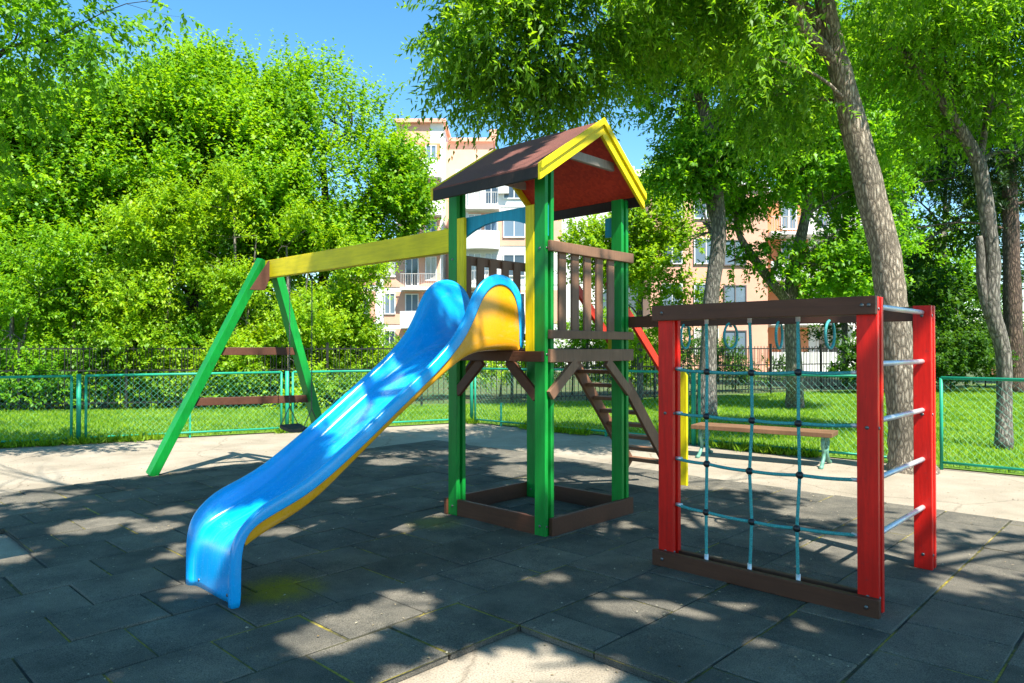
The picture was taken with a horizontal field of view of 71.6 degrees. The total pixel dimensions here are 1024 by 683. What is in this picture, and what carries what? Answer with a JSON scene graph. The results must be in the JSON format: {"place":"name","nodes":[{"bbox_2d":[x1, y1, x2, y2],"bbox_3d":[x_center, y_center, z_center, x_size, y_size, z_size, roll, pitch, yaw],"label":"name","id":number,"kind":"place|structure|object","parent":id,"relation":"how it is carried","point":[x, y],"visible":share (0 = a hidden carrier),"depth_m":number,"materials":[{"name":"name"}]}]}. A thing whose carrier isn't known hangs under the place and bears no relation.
{"place":"outdoors","nodes":[
{"label":"outdoors","id":0,"kind":"place"},
{"bbox_2d":[352,118,644,370],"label":"apartment building","id":1,"kind":"structure","parent":0,"point":[413,281],"depth_m":49.87,"materials":[{"name":"white paint"}]},
{"bbox_2d":[384,330,395,345],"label":"window","id":2,"kind":"structure","parent":1,"relation":"in","point":[391,338],"depth_m":49.92,"materials":[{"name":"white glass"}]},
{"bbox_2d":[384,293,395,313],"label":"window","id":3,"kind":"structure","parent":1,"relation":"in","point":[390,308],"depth_m":49.94,"materials":[{"name":"white glass"}]},
{"bbox_2d":[385,262,395,276],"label":"window","id":4,"kind":"structure","parent":1,"relation":"in","point":[390,270],"depth_m":49.97,"materials":[{"name":"white glass"}]},
{"bbox_2d":[405,294,418,310],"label":"window","id":5,"kind":"structure","parent":1,"relation":"in","point":[411,300],"depth_m":49.94,"materials":[{"name":"white glass"}]},
{"bbox_2d":[405,258,418,285],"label":"window","id":6,"kind":"structure","parent":1,"relation":"in","point":[413,264],"depth_m":49.97,"materials":[{"name":"white glass"}]},
{"bbox_2d":[425,256,436,280],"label":"window","id":7,"kind":"structure","parent":1,"relation":"in","point":[430,262],"depth_m":49.97,"materials":[{"name":"white glass"}]},
{"bbox_2d":[425,219,436,232],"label":"window","id":8,"kind":"structure","parent":1,"relation":"in","point":[430,230],"depth_m":49.99,"materials":[{"name":"white glass"}]},
{"bbox_2d":[425,145,436,158],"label":"window","id":9,"kind":"structure","parent":1,"relation":"in","point":[432,148],"depth_m":50.04,"materials":[{"name":"white glass"}]},
{"bbox_2d":[468,253,480,281],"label":"window","id":10,"kind":"structure","parent":1,"relation":"in","point":[469,254],"depth_m":47.96,"materials":[{"name":"white glass"}]},
{"bbox_2d":[468,214,480,229],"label":"window","id":11,"kind":"structure","parent":1,"relation":"in","point":[469,215],"depth_m":47.95,"materials":[{"name":"white glass"}]},
{"bbox_2d":[468,191,480,204],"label":"window","id":12,"kind":"structure","parent":1,"relation":"in","point":[473,194],"depth_m":48.00,"materials":[{"name":"white glass"}]},
{"bbox_2d":[484,253,497,278],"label":"window","id":13,"kind":"structure","parent":1,"relation":"in","point":[486,255],"depth_m":47.96,"materials":[{"name":"white glass"}]},
{"bbox_2d":[484,222,497,230],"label":"window","id":14,"kind":"structure","parent":1,"relation":"in","point":[493,226],"depth_m":47.99,"materials":[{"name":"clear glass"}]},
{"bbox_2d":[484,187,497,204],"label":"window","id":15,"kind":"structure","parent":1,"relation":"in","point":[491,195],"depth_m":48.00,"materials":[{"name":"white glass"}]},
{"bbox_2d":[503,187,519,198],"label":"window","id":16,"kind":"structure","parent":1,"relation":"in","point":[512,194],"depth_m":48.02,"materials":[{"name":"white glass"}]},
{"bbox_2d":[503,254,524,275],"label":"window","id":17,"kind":"structure","parent":1,"relation":"in","point":[520,258],"depth_m":47.97,"materials":[{"name":"clear glass"}]},
{"bbox_2d":[503,221,524,237],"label":"window","id":18,"kind":"structure","parent":1,"relation":"in","point":[511,229],"depth_m":47.99,"materials":[{"name":"clear glass"}]},
{"bbox_2d":[521,293,524,310],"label":"window","id":19,"kind":"structure","parent":1,"relation":"in","point":[522,294],"depth_m":47.90,"materials":[{"name":"clear glass"}]},
{"bbox_2d":[0,423,1023,682],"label":"concrete path","id":20,"kind":"structure","parent":0,"point":[520,657],"depth_m":8.81,"materials":[{"name":"beige concrete"}]},
{"bbox_2d":[0,0,219,212],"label":"maple tree","id":21,"kind":"object","parent":20,"relation":"on","point":[83,45],"visible":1,"depth_m":8.44,"materials":[{"name":"green plant"}]},
{"bbox_2d":[0,370,448,443],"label":"chain link fence","id":22,"kind":"object","parent":20,"relation":"on","point":[78,404],"visible":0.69,"depth_m":11.95,"materials":[{"name":"teal metal"}]},
{"bbox_2d":[0,417,821,457],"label":"weeds","id":23,"kind":"object","parent":20,"relation":"on","point":[140,437],"visible":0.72,"depth_m":11.22,"materials":[{"name":"green plant"}]},
{"bbox_2d":[0,440,1023,682],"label":"rubber mat","id":24,"kind":"object","parent":20,"relation":"on","point":[49,653],"visible":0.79,"depth_m":4.43,"materials":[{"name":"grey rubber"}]},
{"bbox_2d":[146,117,936,618],"bbox_3d":[-0.381,-0.137,6.667,5.076,3.455,7.149,0,-1,-30],"label":"play structure","id":25,"kind":"object","parent":24,"relation":"on","point":[548,179],"visible":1,"depth_m":5.65,"materials":[{"name":"green paint"}]},
{"bbox_2d":[280,272,316,432],"bbox_3d":[-2.476,0.127,8.313,0.519,1.855,0.250,-1,-1,44],"label":"swing","id":26,"kind":"object","parent":25,"relation":"hanging from","point":[295,427],"visible":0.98,"depth_m":8.29,"materials":[{"name":"black rubber"}]},
{"bbox_2d":[680,324,690,349],"bbox_3d":[1.497,-0.044,6.131,0.026,0.229,0.204,0,-1,38],"label":"hand ring","id":27,"kind":"object","parent":25,"relation":"hanging from","point":[689,334],"visible":0.94,"depth_m":6.12,"materials":[{"name":"metal"}]},
{"bbox_2d":[723,322,737,349],"bbox_3d":[1.800,-0.047,5.841,0.204,0.229,0.026,0,-1,-39],"label":"hand ring","id":28,"kind":"object","parent":25,"relation":"hanging from","point":[724,336],"visible":0.98,"depth_m":5.82,"materials":[{"name":"metal"}]},
{"bbox_2d":[775,321,783,349],"bbox_3d":[2.093,-0.049,5.561,0.026,0.229,0.204,0,-1,35],"label":"hand ring","id":29,"kind":"object","parent":25,"relation":"hanging from","point":[776,337],"visible":0.99,"depth_m":5.53,"materials":[{"name":"metal"}]},
{"bbox_2d":[824,319,835,349],"bbox_3d":[2.372,-0.052,5.295,0.026,0.229,0.204,-1,-1,44],"label":"hand ring","id":30,"kind":"object","parent":25,"relation":"hanging from","point":[825,335],"visible":0.97,"depth_m":5.27,"materials":[{"name":"teal"}]},
{"bbox_2d":[0,439,1023,682],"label":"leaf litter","id":31,"kind":"object","parent":20,"relation":"on","point":[469,561],"visible":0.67,"depth_m":5.16,"materials":[{"name":"plant"}]},
{"bbox_2d":[392,0,1023,474],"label":"ash tree","id":32,"kind":"object","parent":20,"relation":"on","point":[470,56],"visible":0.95,"depth_m":8.76,"materials":[{"name":"green plant"}]},
{"bbox_2d":[470,368,1023,470],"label":"chain link fence","id":33,"kind":"object","parent":20,"relation":"on","point":[693,405],"visible":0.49,"depth_m":10.45,"materials":[{"name":"teal metal"}]},
{"bbox_2d":[691,422,837,468],"bbox_3d":[3.436,1.414,9.758,1.860,0.469,0.620,0,-1,34],"label":"bench","id":34,"kind":"object","parent":20,"relation":"on","point":[825,435],"visible":0.9,"depth_m":9.56,"materials":[{"name":"brown wood"}]},
{"bbox_2d":[0,366,1023,475],"bbox_3d":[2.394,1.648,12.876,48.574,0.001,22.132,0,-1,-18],"label":"lawn","id":35,"kind":"structure","parent":0,"point":[990,386],"depth_m":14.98,"materials":[{"name":"plant"}]},
{"bbox_2d":[0,292,69,387],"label":"shrub","id":36,"kind":"object","parent":35,"relation":"on","point":[3,318],"visible":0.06,"depth_m":18.93,"materials":[{"name":"green plant"}]},
{"bbox_2d":[0,199,83,408],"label":"young tree","id":37,"kind":"object","parent":35,"relation":"on","point":[14,293],"visible":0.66,"depth_m":17.56,"materials":[{"name":"green plant"}]},
{"bbox_2d":[0,280,88,345],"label":"shrub","id":38,"kind":"object","parent":35,"relation":"on","point":[16,312],"visible":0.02,"depth_m":24.73,"materials":[{"name":"green plant"}]},
{"bbox_2d":[0,337,102,410],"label":"shrub","id":39,"kind":"object","parent":35,"relation":"on","point":[23,372],"visible":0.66,"depth_m":17.22,"materials":[{"name":"green plant"}]},
{"bbox_2d":[1,368,111,408],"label":"shrub","id":40,"kind":"object","parent":35,"relation":"on","point":[62,393],"visible":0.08,"depth_m":17.80,"materials":[{"name":"green plant"}]},
{"bbox_2d":[0,216,149,408],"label":"young tree","id":41,"kind":"object","parent":35,"relation":"on","point":[67,271],"visible":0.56,"depth_m":17.65,"materials":[{"name":"green plant"}]},
{"bbox_2d":[0,50,163,401],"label":"broadleaf tree","id":42,"kind":"object","parent":35,"relation":"on","point":[56,184],"visible":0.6,"depth_m":18.77,"materials":[{"name":"green plant"}]},
{"bbox_2d":[43,331,149,408],"bbox_3d":[-10.660,0.654,18.346,3.630,2.257,2.240,0,-1,25],"label":"shrub","id":43,"kind":"object","parent":35,"relation":"on","point":[98,359],"visible":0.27,"depth_m":17.71,"materials":[{"name":"green plant"}]},
{"bbox_2d":[76,194,137,273],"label":"broadleaf tree","id":44,"kind":"object","parent":35,"relation":"on","point":[98,259],"depth_m":33.58,"materials":[{"name":"green plant"}]},
{"bbox_2d":[40,295,207,390],"bbox_3d":[-11.178,0.063,19.900,5.038,3.362,3.369,0,-1,0],"label":"shrub","id":45,"kind":"object","parent":35,"relation":"on","point":[191,301],"depth_m":20.15,"materials":[{"name":"green plant"}]},
{"bbox_2d":[66,359,203,409],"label":"shrub","id":46,"kind":"object","parent":35,"relation":"on","point":[154,389],"visible":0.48,"depth_m":17.75,"materials":[{"name":"green plant"}]},
{"bbox_2d":[73,307,219,405],"bbox_3d":[-9.342,0.429,18.942,4.329,2.754,2.810,0,-1,0],"label":"shrub","id":47,"kind":"object","parent":35,"relation":"on","point":[195,332],"visible":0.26,"depth_m":18.68,"materials":[{"name":"green plant"}]},
{"bbox_2d":[74,176,233,408],"bbox_3d":[-9.472,-1.007,18.328,3.740,6.415,3.288,0,-1,29],"label":"young tree","id":48,"kind":"object","parent":35,"relation":"on","point":[148,288],"visible":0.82,"depth_m":17.71,"materials":[{"name":"green plant"}]},
{"bbox_2d":[47,20,338,376],"bbox_3d":[-9.323,-4.008,20.943,8.470,11.506,5.245,0,-1,0],"label":"broadleaf tree","id":49,"kind":"object","parent":35,"relation":"on","point":[206,112],"visible":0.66,"depth_m":19.81,"materials":[{"name":"green plant"}]},
{"bbox_2d":[123,282,273,327],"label":"shrub","id":50,"kind":"object","parent":35,"relation":"on","point":[176,296],"visible":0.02,"depth_m":25.07,"materials":[{"name":"green plant"}]},
{"bbox_2d":[138,156,284,408],"bbox_3d":[-7.717,-1.394,18.417,3.858,6.909,2.946,0,-1,0],"label":"young tree","id":51,"kind":"object","parent":35,"relation":"on","point":[230,286],"visible":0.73,"depth_m":18.21,"materials":[{"name":"green plant"}]},
{"bbox_2d":[132,162,310,307],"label":"broadleaf tree","id":52,"kind":"object","parent":35,"relation":"on","point":[220,236],"visible":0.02,"depth_m":31.70,"materials":[{"name":"green plant"}]},
{"bbox_2d":[195,344,279,405],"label":"shrub","id":53,"kind":"object","parent":35,"relation":"on","point":[259,388],"visible":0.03,"depth_m":18.78,"materials":[{"name":"green plant"}]},
{"bbox_2d":[192,298,318,395],"bbox_3d":[-7.209,0.177,20.026,4.175,3.302,2.245,0,-1,11],"label":"shrub","id":54,"kind":"object","parent":35,"relation":"on","point":[255,314],"visible":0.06,"depth_m":19.60,"materials":[{"name":"green plant"}]},
{"bbox_2d":[0,342,512,411],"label":"iron fence","id":55,"kind":"object","parent":35,"relation":"on","point":[126,370],"visible":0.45,"depth_m":17.53,"materials":[{"name":"metal"}]},
{"bbox_2d":[238,361,295,405],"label":"shrub","id":56,"kind":"object","parent":35,"relation":"on","point":[264,391],"visible":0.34,"depth_m":18.13,"materials":[{"name":"green plant"}]},
{"bbox_2d":[177,272,389,355],"bbox_3d":[-8.178,-0.627,25.529,7.852,4.823,4.516,0,-1,0],"label":"shrub","id":57,"kind":"object","parent":35,"relation":"on","point":[295,286],"visible":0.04,"depth_m":24.92,"materials":[{"name":"green plant"}]},
{"bbox_2d":[214,195,356,410],"bbox_3d":[-5.781,-0.899,19.005,3.988,6.029,3.464,0,-1,35],"label":"young tree","id":58,"kind":"object","parent":35,"relation":"on","point":[322,327],"visible":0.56,"depth_m":18.49,"materials":[{"name":"green plant"}]},
{"bbox_2d":[264,200,364,302],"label":"broadleaf tree","id":59,"kind":"object","parent":35,"relation":"on","point":[330,285],"depth_m":35.79,"materials":[{"name":"green plant"}]},
{"bbox_2d":[279,363,367,402],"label":"shrub","id":60,"kind":"object","parent":35,"relation":"on","point":[343,389],"visible":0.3,"depth_m":18.53,"materials":[{"name":"green plant"}]},
{"bbox_2d":[212,28,448,343],"bbox_3d":[-5.477,-4.080,21.747,7.106,11.674,4.873,0,-1,0],"label":"broadleaf tree","id":61,"kind":"object","parent":35,"relation":"on","point":[399,189],"visible":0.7,"depth_m":21.22,"materials":[{"name":"green plant"}]},
{"bbox_2d":[283,313,395,394],"bbox_3d":[-5.575,0.445,20.700,4.268,2.750,2.792,0,-1,0],"label":"shrub","id":62,"kind":"object","parent":35,"relation":"on","point":[353,342],"visible":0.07,"depth_m":20.29,"materials":[{"name":"green plant"}]},
{"bbox_2d":[297,212,402,404],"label":"young tree","id":63,"kind":"object","parent":35,"relation":"on","point":[366,335],"visible":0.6,"depth_m":19.41,"materials":[{"name":"green plant"}]},
{"bbox_2d":[369,328,448,378],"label":"shrub","id":64,"kind":"object","parent":35,"relation":"on","point":[397,341],"visible":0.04,"depth_m":20.83,"materials":[{"name":"green plant"}]},
{"bbox_2d":[440,345,566,396],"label":"shrub","id":65,"kind":"object","parent":35,"relation":"on","point":[488,373],"visible":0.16,"depth_m":22.15,"materials":[{"name":"green plant"}]},
{"bbox_2d":[523,297,647,394],"bbox_3d":[2.417,-0.008,23.265,3.948,3.545,2.954,0,-1,26],"label":"shrub","id":66,"kind":"object","parent":35,"relation":"on","point":[576,343],"visible":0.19,"depth_m":23.29,"materials":[{"name":"green plant"}]},
{"bbox_2d":[581,321,685,393],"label":"shrub","id":67,"kind":"object","parent":35,"relation":"on","point":[629,373],"visible":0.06,"depth_m":23.51,"materials":[{"name":"green plant"}]},
{"bbox_2d":[555,154,734,400],"bbox_3d":[3.610,-1.796,20.057,4.995,7.060,3.494,0,-1,0],"label":"young tree","id":68,"kind":"object","parent":35,"relation":"on","point":[643,229],"visible":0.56,"depth_m":19.40,"materials":[{"name":"green plant"}]},
{"bbox_2d":[597,326,718,390],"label":"shrub","id":69,"kind":"object","parent":35,"relation":"on","point":[693,340],"visible":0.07,"depth_m":24.11,"materials":[{"name":"green plant"}]},
{"bbox_2d":[510,343,849,403],"bbox_3d":[5.984,0.912,22.084,13.530,1.700,0.060,0,-1,-27],"label":"iron fence","id":70,"kind":"object","parent":35,"relation":"on","point":[770,364],"visible":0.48,"depth_m":22.67,"materials":[{"name":"metal"}]},
{"bbox_2d":[670,96,741,383],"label":"broadleaf tree","id":71,"kind":"object","parent":35,"relation":"on","point":[697,118],"visible":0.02,"depth_m":30.92,"materials":[{"name":"green plant"}]},
{"bbox_2d":[589,0,852,415],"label":"grey trunk tree","id":72,"kind":"object","parent":35,"relation":"on","point":[694,173],"visible":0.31,"depth_m":15.88,"materials":[{"name":"green plant"}]},
{"bbox_2d":[694,330,785,388],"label":"shrub","id":73,"kind":"object","parent":35,"relation":"on","point":[782,367],"visible":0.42,"depth_m":25.29,"materials":[{"name":"green plant"}]},
{"bbox_2d":[688,0,946,408],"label":"forked tree","id":74,"kind":"object","parent":35,"relation":"on","point":[842,268],"visible":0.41,"depth_m":16.80,"materials":[{"name":"green plant"}]},
{"bbox_2d":[763,101,941,386],"bbox_3d":[13.041,-4.573,28.050,6.915,12.761,5.305,0,-1,0],"label":"broadleaf tree","id":75,"kind":"object","parent":35,"relation":"on","point":[844,327],"visible":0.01,"depth_m":27.88,"materials":[{"name":"green plant"}]},
{"bbox_2d":[823,331,951,392],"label":"shrub","id":76,"kind":"object","parent":35,"relation":"on","point":[850,354],"visible":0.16,"depth_m":23.66,"materials":[{"name":"green plant"}]},
{"bbox_2d":[851,303,963,385],"bbox_3d":[14.570,0.187,26.396,4.898,3.265,2.847,0,-1,0],"label":"shrub","id":77,"kind":"object","parent":35,"relation":"on","point":[942,318],"visible":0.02,"depth_m":26.17,"materials":[{"name":"green plant"}]},
{"bbox_2d":[800,90,1023,363],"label":"broadleaf tree","id":78,"kind":"object","parent":35,"relation":"on","point":[932,290],"visible":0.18,"depth_m":26.08,"materials":[{"name":"green plant"}]},
{"bbox_2d":[822,0,1023,449],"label":"curved tree","id":79,"kind":"object","parent":35,"relation":"on","point":[938,90],"visible":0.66,"depth_m":10.82,"materials":[{"name":"green plant"}]},
{"bbox_2d":[863,48,1001,384],"bbox_3d":[17.457,-5.873,30.018,7.568,15.396,6.537,0,-1,0],"label":"broadleaf tree","id":80,"kind":"object","parent":35,"relation":"on","point":[921,214],"visible":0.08,"depth_m":29.90,"materials":[{"name":"green plant"}]},
{"bbox_2d":[905,66,1023,392],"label":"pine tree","id":81,"kind":"object","parent":35,"relation":"on","point":[1010,203],"visible":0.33,"depth_m":23.83,"materials":[{"name":"green plant"}]},
{"bbox_2d":[935,319,1019,390],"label":"shrub","id":82,"kind":"object","parent":35,"relation":"on","point":[966,352],"visible":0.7,"depth_m":23.91,"materials":[{"name":"green plant"}]},
{"bbox_2d":[967,323,995,376],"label":"shrub","id":83,"kind":"object","parent":35,"relation":"on","point":[982,364],"depth_m":26.62,"materials":[{"name":"green plant"}]},
{"bbox_2d":[947,309,1023,387],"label":"shrub","id":84,"kind":"object","parent":35,"relation":"on","point":[965,385],"visible":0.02,"depth_m":27.22,"materials":[{"name":"green plant"}]},
{"bbox_2d":[952,60,1023,305],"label":"broadleaf tree","id":85,"kind":"object","parent":35,"relation":"on","point":[1022,273],"visible":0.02,"depth_m":31.37,"materials":[{"name":"green plant"}]},
{"bbox_2d":[0,0,1023,323],"label":"sky","id":86,"kind":"structure","parent":0,"point":[370,31],"materials":[{"name":"blue"}]},
{"bbox_2d":[643,180,861,371],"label":"apartment building","id":87,"kind":"structure","parent":0,"point":[763,336],"depth_m":44.03,"materials":[{"name":"beige paint"}]},
{"bbox_2d":[661,283,682,304],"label":"window","id":88,"kind":"structure","parent":87,"relation":"in","point":[670,297],"depth_m":43.97,"materials":[{"name":"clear glass"}]},
{"bbox_2d":[664,245,682,263],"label":"window","id":89,"kind":"structure","parent":87,"relation":"in","point":[668,252],"depth_m":43.99,"materials":[{"name":"clear glass"}]},
{"bbox_2d":[694,283,704,301],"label":"window","id":90,"kind":"structure","parent":87,"relation":"in","point":[695,286],"depth_m":43.97,"materials":[{"name":"clear glass"}]},
{"bbox_2d":[694,194,707,218],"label":"window","id":91,"kind":"structure","parent":87,"relation":"in","point":[699,216],"depth_m":44.01,"materials":[{"name":"clear glass"}]},
{"bbox_2d":[694,238,710,263],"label":"window","id":92,"kind":"structure","parent":87,"relation":"in","point":[701,257],"depth_m":43.99,"materials":[{"name":"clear glass"}]},
{"bbox_2d":[694,329,718,353],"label":"window","id":93,"kind":"structure","parent":87,"relation":"in","point":[698,334],"depth_m":43.94,"materials":[{"name":"white glass"}]},
{"bbox_2d":[723,240,746,265],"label":"window","id":94,"kind":"structure","parent":87,"relation":"in","point":[726,260],"depth_m":43.99,"materials":[{"name":"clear glass"}]},
{"bbox_2d":[724,330,746,355],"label":"window","id":95,"kind":"structure","parent":87,"relation":"in","point":[741,333],"depth_m":43.94,"materials":[{"name":"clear glass"}]},
{"bbox_2d":[724,285,746,302],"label":"window","id":96,"kind":"structure","parent":87,"relation":"in","point":[736,295],"depth_m":43.97,"materials":[{"name":"grey glass"}]},
{"bbox_2d":[783,329,784,351],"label":"window","id":97,"kind":"structure","parent":87,"relation":"in","point":[783,329],"depth_m":44.92,"materials":[{"name":"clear glass"}]},
{"bbox_2d":[781,242,792,258],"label":"window","id":98,"kind":"structure","parent":87,"relation":"in","point":[781,242],"depth_m":44.96,"materials":[{"name":"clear glass"}]},
{"bbox_2d":[781,201,796,229],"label":"window","id":99,"kind":"structure","parent":87,"relation":"in","point":[788,212],"depth_m":44.99,"materials":[{"name":"white glass"}]},
{"bbox_2d":[817,329,839,351],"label":"window","id":100,"kind":"structure","parent":87,"relation":"in","point":[819,342],"depth_m":44.94,"materials":[{"name":"grey glass"}]}
]}

